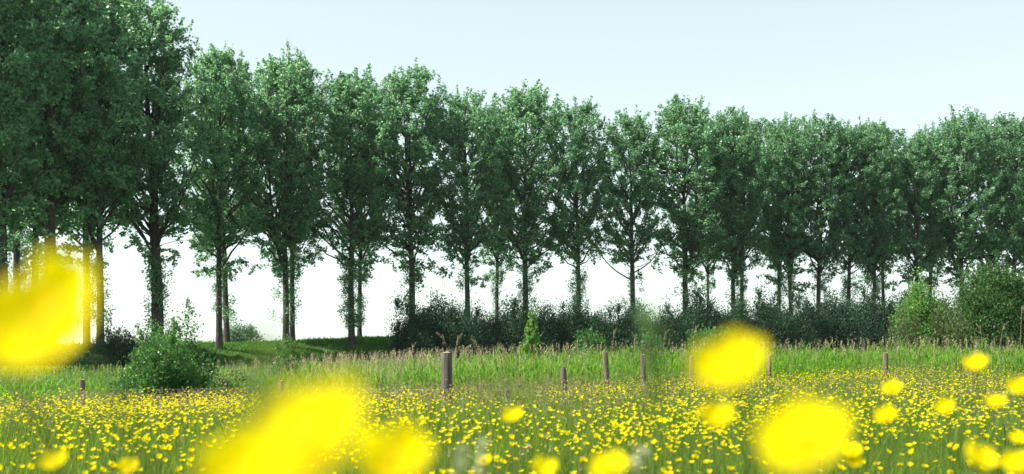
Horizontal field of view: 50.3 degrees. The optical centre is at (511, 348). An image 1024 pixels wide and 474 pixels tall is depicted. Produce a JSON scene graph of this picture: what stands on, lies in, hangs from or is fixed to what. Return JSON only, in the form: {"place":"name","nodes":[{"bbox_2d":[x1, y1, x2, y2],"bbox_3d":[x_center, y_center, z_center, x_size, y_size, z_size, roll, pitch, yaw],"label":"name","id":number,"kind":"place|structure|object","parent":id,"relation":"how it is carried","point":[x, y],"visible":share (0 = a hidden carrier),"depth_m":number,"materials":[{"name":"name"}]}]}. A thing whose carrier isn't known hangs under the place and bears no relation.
{"place":"outdoors","nodes":[
{"label":"outdoors","id":0,"kind":"place"},
{"bbox_2d":[73,334,394,363],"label":"bank grass","id":1,"kind":"structure","parent":0,"point":[209,343],"depth_m":82.76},
{"bbox_2d":[473,434,488,473],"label":"grass stalk","id":2,"kind":"object","parent":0,"point":[478,457],"depth_m":0.90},
{"bbox_2d":[0,338,1014,396],"bbox_3d":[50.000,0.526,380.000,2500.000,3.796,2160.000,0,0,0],"label":"ground","id":3,"kind":"structure","parent":0,"point":[262,364],"depth_m":79.80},
{"bbox_2d":[0,280,55,473],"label":"buttercup","id":4,"kind":"object","parent":3,"relation":"on","point":[34,416],"visible":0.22,"depth_m":0.30,"materials":[{"name":"green plant"}]},
{"bbox_2d":[0,0,72,235],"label":"poplar tree","id":5,"kind":"object","parent":3,"relation":"on","point":[20,59],"visible":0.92,"depth_m":55.45,"materials":[{"name":"green plant"}]},
{"bbox_2d":[7,2,91,279],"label":"poplar tree","id":6,"kind":"object","parent":3,"relation":"on","point":[16,270],"visible":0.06,"depth_m":66.08,"materials":[{"name":"green plant"}]},
{"bbox_2d":[0,0,99,279],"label":"poplar tree","id":7,"kind":"object","parent":3,"relation":"on","point":[21,184],"visible":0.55,"depth_m":58.60,"materials":[{"name":"green plant"}]},
{"bbox_2d":[16,349,84,372],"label":"shady bush","id":8,"kind":"object","parent":3,"relation":"on","point":[67,356],"visible":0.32,"depth_m":52.15,"materials":[{"name":"green plant"}]},
{"bbox_2d":[36,448,66,473],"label":"buttercup","id":9,"kind":"object","parent":3,"relation":"on","point":[58,459],"visible":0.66,"depth_m":0.96,"materials":[{"name":"yellow plant"}]},
{"bbox_2d":[7,3,112,274],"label":"poplar tree","id":10,"kind":"object","parent":3,"relation":"on","point":[62,230],"visible":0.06,"depth_m":67.60,"materials":[{"name":"green plant"}]},
{"bbox_2d":[0,248,149,473],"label":"buttercup","id":11,"kind":"object","parent":3,"relation":"on","point":[44,310],"visible":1,"depth_m":0.27,"materials":[{"name":"yellow plant"}]},
{"bbox_2d":[2,0,152,259],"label":"poplar tree","id":12,"kind":"object","parent":3,"relation":"on","point":[83,24],"visible":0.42,"depth_m":62.75,"materials":[{"name":"green plant"}]},
{"bbox_2d":[55,343,123,370],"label":"shady bush","id":13,"kind":"object","parent":3,"relation":"on","point":[91,349],"visible":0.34,"depth_m":54.65,"materials":[{"name":"green plant"}]},
{"bbox_2d":[84,322,139,369],"bbox_3d":[-20.201,-0.047,56.166,3.335,2.605,3.386,0,0,21],"label":"shady bush","id":14,"kind":"object","parent":3,"relation":"on","point":[117,344],"visible":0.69,"depth_m":55.51,"materials":[{"name":"green plant"}]},
{"bbox_2d":[51,0,181,350],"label":"poplar tree","id":15,"kind":"object","parent":3,"relation":"on","point":[93,201],"visible":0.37,"depth_m":67.51,"materials":[{"name":"green plant"}]},
{"bbox_2d":[56,5,178,343],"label":"poplar tree","id":16,"kind":"object","parent":3,"relation":"on","point":[87,254],"visible":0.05,"depth_m":73.06,"materials":[{"name":"green plant"}]},
{"bbox_2d":[117,457,137,473],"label":"buttercup","id":17,"kind":"object","parent":3,"relation":"on","point":[127,465],"visible":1,"depth_m":1.35,"materials":[{"name":"yellow plant"}]},
{"bbox_2d":[102,309,203,404],"bbox_3d":[-7.856,0.364,23.969,2.179,2.458,1.972,0,0,-20],"label":"leafy bush","id":18,"kind":"object","parent":3,"relation":"on","point":[169,369],"visible":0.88,"depth_m":23.61,"materials":[{"name":"green plant"}]},
{"bbox_2d":[86,0,230,341],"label":"poplar tree","id":19,"kind":"object","parent":3,"relation":"on","point":[160,11],"visible":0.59,"depth_m":72.43,"materials":[{"name":"green plant"}]},
{"bbox_2d":[155,294,219,405],"bbox_3d":[-7.764,0.165,25.543,1.781,2.941,1.618,0,0,-23],"label":"leafy bush","id":20,"kind":"object","parent":3,"relation":"on","point":[206,378],"visible":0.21,"depth_m":25.50,"materials":[{"name":"green plant"}]},
{"bbox_2d":[193,348,217,364],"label":"shady bush","id":21,"kind":"object","parent":3,"relation":"on","point":[208,353],"visible":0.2,"depth_m":65.78,"materials":[{"name":"green plant"}]},
{"bbox_2d":[146,43,286,349],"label":"poplar tree","id":22,"kind":"object","parent":3,"relation":"on","point":[216,62],"visible":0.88,"depth_m":78.51,"materials":[{"name":"green plant"}]},
{"bbox_2d":[199,360,249,401],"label":"dog rose bush","id":23,"kind":"object","parent":3,"relation":"on","point":[219,378],"visible":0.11,"depth_m":26.99,"materials":[{"name":"green plant"}]},
{"bbox_2d":[197,424,254,473],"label":"buttercup","id":24,"kind":"object","parent":3,"relation":"on","point":[215,458],"visible":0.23,"depth_m":0.31,"materials":[{"name":"yellow plant"}]},
{"bbox_2d":[171,40,283,342],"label":"poplar tree","id":25,"kind":"object","parent":3,"relation":"on","point":[245,67],"visible":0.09,"depth_m":85.50,"materials":[{"name":"green plant"}]},
{"bbox_2d":[211,317,264,341],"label":"pale bush","id":26,"kind":"object","parent":3,"relation":"on","point":[237,333],"visible":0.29,"depth_m":111.54,"materials":[{"name":"green plant"}]},
{"bbox_2d":[234,324,299,424],"bbox_3d":[-0.057,0.408,0.259,0.013,0.828,0.015,0,0,15],"label":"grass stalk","id":27,"kind":"object","parent":3,"relation":"on","point":[260,394],"depth_m":0.26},
{"bbox_2d":[221,41,346,346],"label":"poplar tree","id":28,"kind":"object","parent":3,"relation":"on","point":[284,80],"visible":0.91,"depth_m":82.00,"materials":[{"name":"green plant"}]},
{"bbox_2d":[247,51,330,339],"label":"poplar tree","id":29,"kind":"object","parent":3,"relation":"on","point":[299,265],"visible":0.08,"depth_m":89.36,"materials":[{"name":"green plant"}]},
{"bbox_2d":[271,334,306,379],"bbox_3d":[-7.921,0.538,37.980,1.484,2.071,1.461,0,0,-29],"label":"leafy sapling","id":30,"kind":"object","parent":3,"relation":"on","point":[281,359],"visible":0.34,"depth_m":37.77,"materials":[{"name":"green plant"}]},
{"bbox_2d":[232,376,359,473],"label":"buttercup","id":31,"kind":"object","parent":3,"relation":"on","point":[304,428],"visible":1,"depth_m":0.21,"materials":[{"name":"yellow plant"}]},
{"bbox_2d":[280,63,407,344],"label":"poplar tree","id":32,"kind":"object","parent":3,"relation":"on","point":[342,122],"visible":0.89,"depth_m":85.98,"materials":[{"name":"green plant"}]},
{"bbox_2d":[315,67,396,336],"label":"poplar tree","id":33,"kind":"object","parent":3,"relation":"on","point":[364,249],"visible":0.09,"depth_m":93.16,"materials":[{"name":"green plant"}]},
{"bbox_2d":[359,421,431,473],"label":"buttercup","id":34,"kind":"object","parent":3,"relation":"on","point":[401,447],"visible":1,"depth_m":0.35,"materials":[{"name":"yellow plant"}]},
{"bbox_2d":[343,57,470,321],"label":"poplar tree","id":35,"kind":"object","parent":3,"relation":"on","point":[416,147],"visible":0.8,"depth_m":88.92,"materials":[{"name":"green plant"}]},
{"bbox_2d":[381,291,441,363],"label":"hedge bush","id":36,"kind":"object","parent":3,"relation":"on","point":[409,334],"visible":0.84,"depth_m":80.49,"materials":[{"name":"green plant"}]},
{"bbox_2d":[441,352,452,403],"bbox_3d":[-1.013,0.767,17.003,0.183,1.423,0.178,0,0,45],"label":"fence post","id":37,"kind":"object","parent":3,"relation":"on","point":[446,368],"visible":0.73,"depth_m":16.93,"materials":[{"name":"grey wood"}]},
{"bbox_2d":[412,281,485,360],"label":"hedge bush","id":38,"kind":"object","parent":3,"relation":"on","point":[453,324],"visible":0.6,"depth_m":80.91,"materials":[{"name":"green plant"}]},
{"bbox_2d":[449,434,466,473],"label":"grass stalk","id":39,"kind":"object","parent":3,"relation":"on","point":[459,464],"depth_m":0.75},
{"bbox_2d":[426,85,514,321],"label":"poplar tree","id":40,"kind":"object","parent":3,"relation":"on","point":[461,234],"visible":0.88,"depth_m":91.88,"materials":[{"name":"green plant"}]},
{"bbox_2d":[464,299,511,360],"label":"hedge bush","id":41,"kind":"object","parent":3,"relation":"on","point":[482,325],"visible":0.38,"depth_m":83.37,"materials":[{"name":"green plant"}]},
{"bbox_2d":[467,97,522,321],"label":"poplar tree","id":42,"kind":"object","parent":3,"relation":"on","point":[495,289],"visible":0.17,"depth_m":100.18,"materials":[{"name":"green plant"}]},
{"bbox_2d":[478,290,541,361],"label":"hedge bush","id":43,"kind":"object","parent":3,"relation":"on","point":[516,327],"visible":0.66,"depth_m":83.77,"materials":[{"name":"green plant"}]},
{"bbox_2d":[501,406,521,473],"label":"buttercup","id":44,"kind":"object","parent":3,"relation":"on","point":[512,414],"visible":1,"depth_m":1.35,"materials":[{"name":"yellow plant"}]},
{"bbox_2d":[0,336,1023,409],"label":"reeds","id":45,"kind":"object","parent":3,"relation":"on","point":[803,364],"visible":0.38,"depth_m":28.09,"materials":[{"name":"green plant"}]},
{"bbox_2d":[0,362,1023,473],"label":"buttercups","id":46,"kind":"object","parent":3,"relation":"on","point":[663,420],"visible":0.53,"depth_m":7.16,"materials":[{"name":"yellow plant"}]},
{"bbox_2d":[0,359,1023,473],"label":"meadow seed heads","id":47,"kind":"object","parent":3,"relation":"on","point":[593,391],"visible":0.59,"depth_m":12.00,"materials":[{"name":"plant"}]},
{"bbox_2d":[0,334,1023,395],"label":"dry reeds","id":48,"kind":"object","parent":3,"relation":"on","point":[347,364],"visible":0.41,"depth_m":32.96,"materials":[{"name":"plant"}]},
{"bbox_2d":[469,79,589,325],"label":"poplar tree","id":49,"kind":"object","parent":3,"relation":"on","point":[524,239],"visible":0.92,"depth_m":94.46,"materials":[{"name":"green plant"}]},
{"bbox_2d":[517,307,543,365],"bbox_3d":[0.669,-0.163,39.961,0.888,2.673,0.989,0,0,-26],"label":"young sapling","id":50,"kind":"object","parent":3,"relation":"on","point":[533,339],"visible":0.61,"depth_m":39.85,"materials":[{"name":"green plant"}]},
{"bbox_2d":[518,293,567,360],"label":"hedge bush","id":51,"kind":"object","parent":3,"relation":"on","point":[545,322],"visible":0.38,"depth_m":86.56,"materials":[{"name":"green plant"}]},
{"bbox_2d":[531,456,556,473],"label":"buttercup","id":52,"kind":"object","parent":3,"relation":"on","point":[540,465],"visible":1,"depth_m":0.93,"materials":[{"name":"yellow plant"}]},
{"bbox_2d":[560,367,567,401],"bbox_3d":[0.881,0.870,17.991,0.102,1.107,0.114,-4,1,0],"label":"fence post","id":53,"kind":"object","parent":3,"relation":"on","point":[563,374],"visible":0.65,"depth_m":17.95,"materials":[{"name":"grey wood"}]},
{"bbox_2d":[545,286,600,359],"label":"hedge bush","id":54,"kind":"object","parent":3,"relation":"on","point":[573,323],"visible":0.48,"depth_m":87.97,"materials":[{"name":"green plant"}]},
{"bbox_2d":[527,96,624,316],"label":"poplar tree","id":55,"kind":"object","parent":3,"relation":"on","point":[591,213],"visible":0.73,"depth_m":97.26,"materials":[{"name":"green plant"}]},
{"bbox_2d":[570,321,609,365],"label":"bramble bush","id":56,"kind":"object","parent":3,"relation":"on","point":[595,343],"visible":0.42,"depth_m":61.77,"materials":[{"name":"green plant"}]},
{"bbox_2d":[602,351,609,390],"bbox_3d":[1.834,0.757,20.998,0.112,1.399,0.123,-3,0,0],"label":"fence post","id":57,"kind":"object","parent":3,"relation":"on","point":[605,364],"visible":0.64,"depth_m":20.96,"materials":[{"name":"brown wood"}]},
{"bbox_2d":[582,296,630,358],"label":"hedge bush","id":58,"kind":"object","parent":3,"relation":"on","point":[600,325],"visible":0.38,"depth_m":89.48,"materials":[{"name":"green plant"}]},
{"bbox_2d":[589,449,629,473],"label":"buttercup","id":59,"kind":"object","parent":3,"relation":"on","point":[613,461],"visible":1,"depth_m":0.73,"materials":[{"name":"yellow plant"}]},
{"bbox_2d":[581,104,674,315],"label":"poplar tree","id":60,"kind":"object","parent":3,"relation":"on","point":[638,134],"visible":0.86,"depth_m":99.29,"materials":[{"name":"green plant"}]},
{"bbox_2d":[603,290,665,358],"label":"hedge bush","id":61,"kind":"object","parent":3,"relation":"on","point":[633,324],"visible":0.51,"depth_m":89.58,"materials":[{"name":"green plant"}]},
{"bbox_2d":[630,444,647,473],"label":"grass stalk","id":62,"kind":"object","parent":3,"relation":"on","point":[636,460],"depth_m":0.90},
{"bbox_2d":[630,328,670,370],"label":"bramble bush","id":63,"kind":"object","parent":3,"relation":"on","point":[656,342],"visible":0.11,"depth_m":41.90,"materials":[{"name":"green plant"}]},
{"bbox_2d":[636,300,673,473],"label":"grass stalk","id":64,"kind":"object","parent":3,"relation":"on","point":[652,360],"depth_m":0.40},
{"bbox_2d":[637,288,696,356],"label":"hedge bush","id":65,"kind":"object","parent":3,"relation":"on","point":[673,326],"visible":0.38,"depth_m":90.36,"materials":[{"name":"green plant"}]},
{"bbox_2d":[638,93,736,318],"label":"poplar tree","id":66,"kind":"object","parent":3,"relation":"on","point":[683,126],"visible":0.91,"depth_m":99.85,"materials":[{"name":"green plant"}]},
{"bbox_2d":[674,279,735,352],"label":"hedge bush","id":67,"kind":"object","parent":3,"relation":"on","point":[701,315],"visible":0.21,"depth_m":92.37,"materials":[{"name":"green plant"}]},
{"bbox_2d":[681,318,736,356],"bbox_3d":[8.246,-0.001,46.182,2.327,2.533,3.748,0,0,-19],"label":"elder bush","id":68,"kind":"object","parent":3,"relation":"on","point":[708,337],"visible":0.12,"depth_m":45.83,"materials":[{"name":"green plant"}]},
{"bbox_2d":[685,125,738,302],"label":"poplar tree","id":69,"kind":"object","parent":3,"relation":"on","point":[709,269],"visible":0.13,"depth_m":107.85,"materials":[{"name":"green plant"}]},
{"bbox_2d":[698,402,732,473],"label":"buttercup","id":70,"kind":"object","parent":3,"relation":"on","point":[714,415],"visible":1,"depth_m":0.76,"materials":[{"name":"yellow plant"}]},
{"bbox_2d":[690,330,765,473],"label":"buttercup","id":71,"kind":"object","parent":3,"relation":"on","point":[729,359],"visible":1,"depth_m":0.36,"materials":[{"name":"yellow plant"}]},
{"bbox_2d":[690,105,779,310],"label":"poplar tree","id":72,"kind":"object","parent":3,"relation":"on","point":[738,135],"visible":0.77,"depth_m":101.61,"materials":[{"name":"green plant"}]},
{"bbox_2d":[710,290,766,338],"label":"hedge bush","id":73,"kind":"object","parent":3,"relation":"on","point":[737,317],"visible":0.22,"depth_m":93.56,"materials":[{"name":"green plant"}]},
{"bbox_2d":[706,105,775,311],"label":"poplar tree","id":74,"kind":"object","parent":3,"relation":"on","point":[756,128],"visible":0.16,"depth_m":109.03,"materials":[{"name":"green plant"}]},
{"bbox_2d":[742,268,803,355],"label":"hedge bush","id":75,"kind":"object","parent":3,"relation":"on","point":[774,322],"visible":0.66,"depth_m":93.22,"materials":[{"name":"green plant"}]},
{"bbox_2d":[747,118,813,312],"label":"poplar tree","id":76,"kind":"object","parent":3,"relation":"on","point":[778,283],"visible":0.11,"depth_m":109.89,"materials":[{"name":"green plant"}]},
{"bbox_2d":[748,112,832,315],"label":"poplar tree","id":77,"kind":"object","parent":3,"relation":"on","point":[785,244],"visible":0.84,"depth_m":103.10,"materials":[{"name":"green plant"}]},
{"bbox_2d":[754,397,849,473],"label":"buttercup","id":78,"kind":"object","parent":3,"relation":"on","point":[800,432],"visible":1,"depth_m":0.32,"materials":[{"name":"yellow plant"}]},
{"bbox_2d":[781,282,837,359],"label":"hedge bush","id":79,"kind":"object","parent":3,"relation":"on","point":[814,328],"visible":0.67,"depth_m":93.90,"materials":[{"name":"green plant"}]},
{"bbox_2d":[772,109,865,310],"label":"poplar tree","id":80,"kind":"object","parent":3,"relation":"on","point":[829,142],"visible":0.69,"depth_m":103.66,"materials":[{"name":"green plant"}]},
{"bbox_2d":[816,279,873,355],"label":"hedge bush","id":81,"kind":"object","parent":3,"relation":"on","point":[844,325],"visible":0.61,"depth_m":95.75,"materials":[{"name":"green plant"}]},
{"bbox_2d":[840,442,861,473],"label":"buttercup","id":82,"kind":"object","parent":3,"relation":"on","point":[850,449],"visible":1,"depth_m":1.46,"materials":[{"name":"yellow plant"}]},
{"bbox_2d":[846,454,863,473],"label":"buttercup","id":83,"kind":"object","parent":3,"relation":"on","point":[857,460],"visible":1,"depth_m":1.46,"materials":[{"name":"yellow plant"}]},
{"bbox_2d":[819,119,898,311],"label":"poplar tree","id":84,"kind":"object","parent":3,"relation":"on","point":[847,284],"visible":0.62,"depth_m":104.76,"materials":[{"name":"green plant"}]},
{"bbox_2d":[845,266,899,353],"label":"hedge bush","id":85,"kind":"object","parent":3,"relation":"on","point":[871,311],"visible":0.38,"depth_m":97.08,"materials":[{"name":"green plant"}]},
{"bbox_2d":[841,117,913,303],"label":"poplar tree","id":86,"kind":"object","parent":3,"relation":"on","point":[885,234],"visible":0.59,"depth_m":105.12,"materials":[{"name":"green plant"}]},
{"bbox_2d":[855,127,911,306],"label":"poplar tree","id":87,"kind":"object","parent":3,"relation":"on","point":[882,284],"visible":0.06,"depth_m":112.56,"materials":[{"name":"green plant"}]},
{"bbox_2d":[873,404,896,473],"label":"buttercup","id":88,"kind":"object","parent":3,"relation":"on","point":[885,413],"visible":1,"depth_m":1.25,"materials":[{"name":"yellow plant"}]},
{"bbox_2d":[883,352,888,380],"bbox_3d":[7.204,0.671,20.995,0.110,1.185,0.112,0,0,45],"label":"fence post","id":89,"kind":"object","parent":3,"relation":"on","point":[885,359],"visible":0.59,"depth_m":20.95,"materials":[{"name":"brown wood"}]},
{"bbox_2d":[865,286,909,350],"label":"hedge bush","id":90,"kind":"object","parent":3,"relation":"on","point":[889,311],"visible":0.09,"depth_m":96.68,"materials":[{"name":"green plant"}]},
{"bbox_2d":[881,380,902,473],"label":"buttercup","id":91,"kind":"object","parent":3,"relation":"on","point":[891,386],"visible":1,"depth_m":1.43,"materials":[{"name":"yellow plant"}]},
{"bbox_2d":[885,297,927,362],"bbox_3d":[16.949,-0.478,47.005,1.791,3.425,1.799,0,0,8],"label":"olive bush","id":92,"kind":"object","parent":3,"relation":"on","point":[899,335],"visible":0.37,"depth_m":46.84,"materials":[{"name":"green plant"}]},
{"bbox_2d":[878,120,961,290],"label":"poplar tree","id":93,"kind":"object","parent":3,"relation":"on","point":[919,144],"visible":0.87,"depth_m":105.95,"materials":[{"name":"green plant"}]},
{"bbox_2d":[886,265,953,356],"bbox_3d":[18.620,-1.328,50.104,3.505,4.924,3.486,0,0,-25],"label":"light green bush","id":94,"kind":"object","parent":3,"relation":"on","point":[918,300],"visible":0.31,"depth_m":49.54,"materials":[{"name":"green plant"}]},
{"bbox_2d":[900,127,956,300],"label":"poplar tree","id":95,"kind":"object","parent":3,"relation":"on","point":[938,269],"visible":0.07,"depth_m":112.71,"materials":[{"name":"green plant"}]},
{"bbox_2d":[933,397,954,473],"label":"buttercup","id":96,"kind":"object","parent":3,"relation":"on","point":[944,405],"visible":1,"depth_m":1.31,"materials":[{"name":"yellow plant"}]},
{"bbox_2d":[918,295,987,355],"bbox_3d":[19.157,-0.553,47.354,2.660,3.529,2.389,0,0,-7],"label":"olive bush","id":97,"kind":"object","parent":3,"relation":"on","point":[955,330],"visible":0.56,"depth_m":47.31,"materials":[{"name":"green plant"}]},
{"bbox_2d":[911,104,1009,307],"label":"poplar tree","id":98,"kind":"object","parent":3,"relation":"on","point":[968,136],"visible":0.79,"depth_m":105.52,"materials":[{"name":"green plant"}]},
{"bbox_2d":[961,352,988,473],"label":"buttercup","id":99,"kind":"object","parent":3,"relation":"on","point":[975,362],"visible":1,"depth_m":1.10,"materials":[{"name":"yellow plant"}]},
{"bbox_2d":[966,441,999,473],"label":"buttercup","id":100,"kind":"object","parent":3,"relation":"on","point":[981,457],"visible":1,"depth_m":0.77,"materials":[{"name":"yellow plant"}]},
{"bbox_2d":[946,251,1023,359],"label":"round bush","id":101,"kind":"object","parent":3,"relation":"on","point":[991,301],"visible":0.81,"depth_m":50.96,"materials":[{"name":"green plant"}]},
{"bbox_2d":[948,114,1023,275],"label":"poplar tree","id":102,"kind":"object","parent":3,"relation":"on","point":[982,256],"visible":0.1,"depth_m":112.83,"materials":[{"name":"green plant"}]},
{"bbox_2d":[983,394,1006,473],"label":"buttercup","id":103,"kind":"object","parent":3,"relation":"on","point":[994,401],"visible":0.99,"depth_m":1.24,"materials":[{"name":"yellow plant"}]},
{"bbox_2d":[972,111,1023,276],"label":"poplar tree","id":104,"kind":"object","parent":3,"relation":"on","point":[1015,186],"visible":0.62,"depth_m":106.00,"materials":[{"name":"green plant"}]},
{"bbox_2d":[999,450,1023,473],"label":"buttercup","id":105,"kind":"object","parent":3,"relation":"on","point":[1012,461],"visible":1,"depth_m":0.93,"materials":[{"name":"yellow plant"}]},
{"bbox_2d":[1007,376,1023,425],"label":"buttercup","id":106,"kind":"object","parent":3,"relation":"on","point":[1016,386],"visible":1,"depth_m":1.20,"materials":[{"name":"yellow plant"}]},
{"bbox_2d":[1008,430,1023,473],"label":"buttercup","id":107,"kind":"object","parent":3,"relation":"on","point":[1017,437],"visible":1,"depth_m":1.54,"materials":[{"name":"yellow plant"}]},
{"bbox_2d":[0,363,1023,473],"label":"meadow grass","id":108,"kind":"structure","parent":0,"point":[27,456],"depth_m":8.43,"materials":[{"name":"plant"}]},
{"bbox_2d":[7,0,1023,343],"label":"sky","id":109,"kind":"structure","parent":0,"point":[903,63],"materials":[{"name":"white"}]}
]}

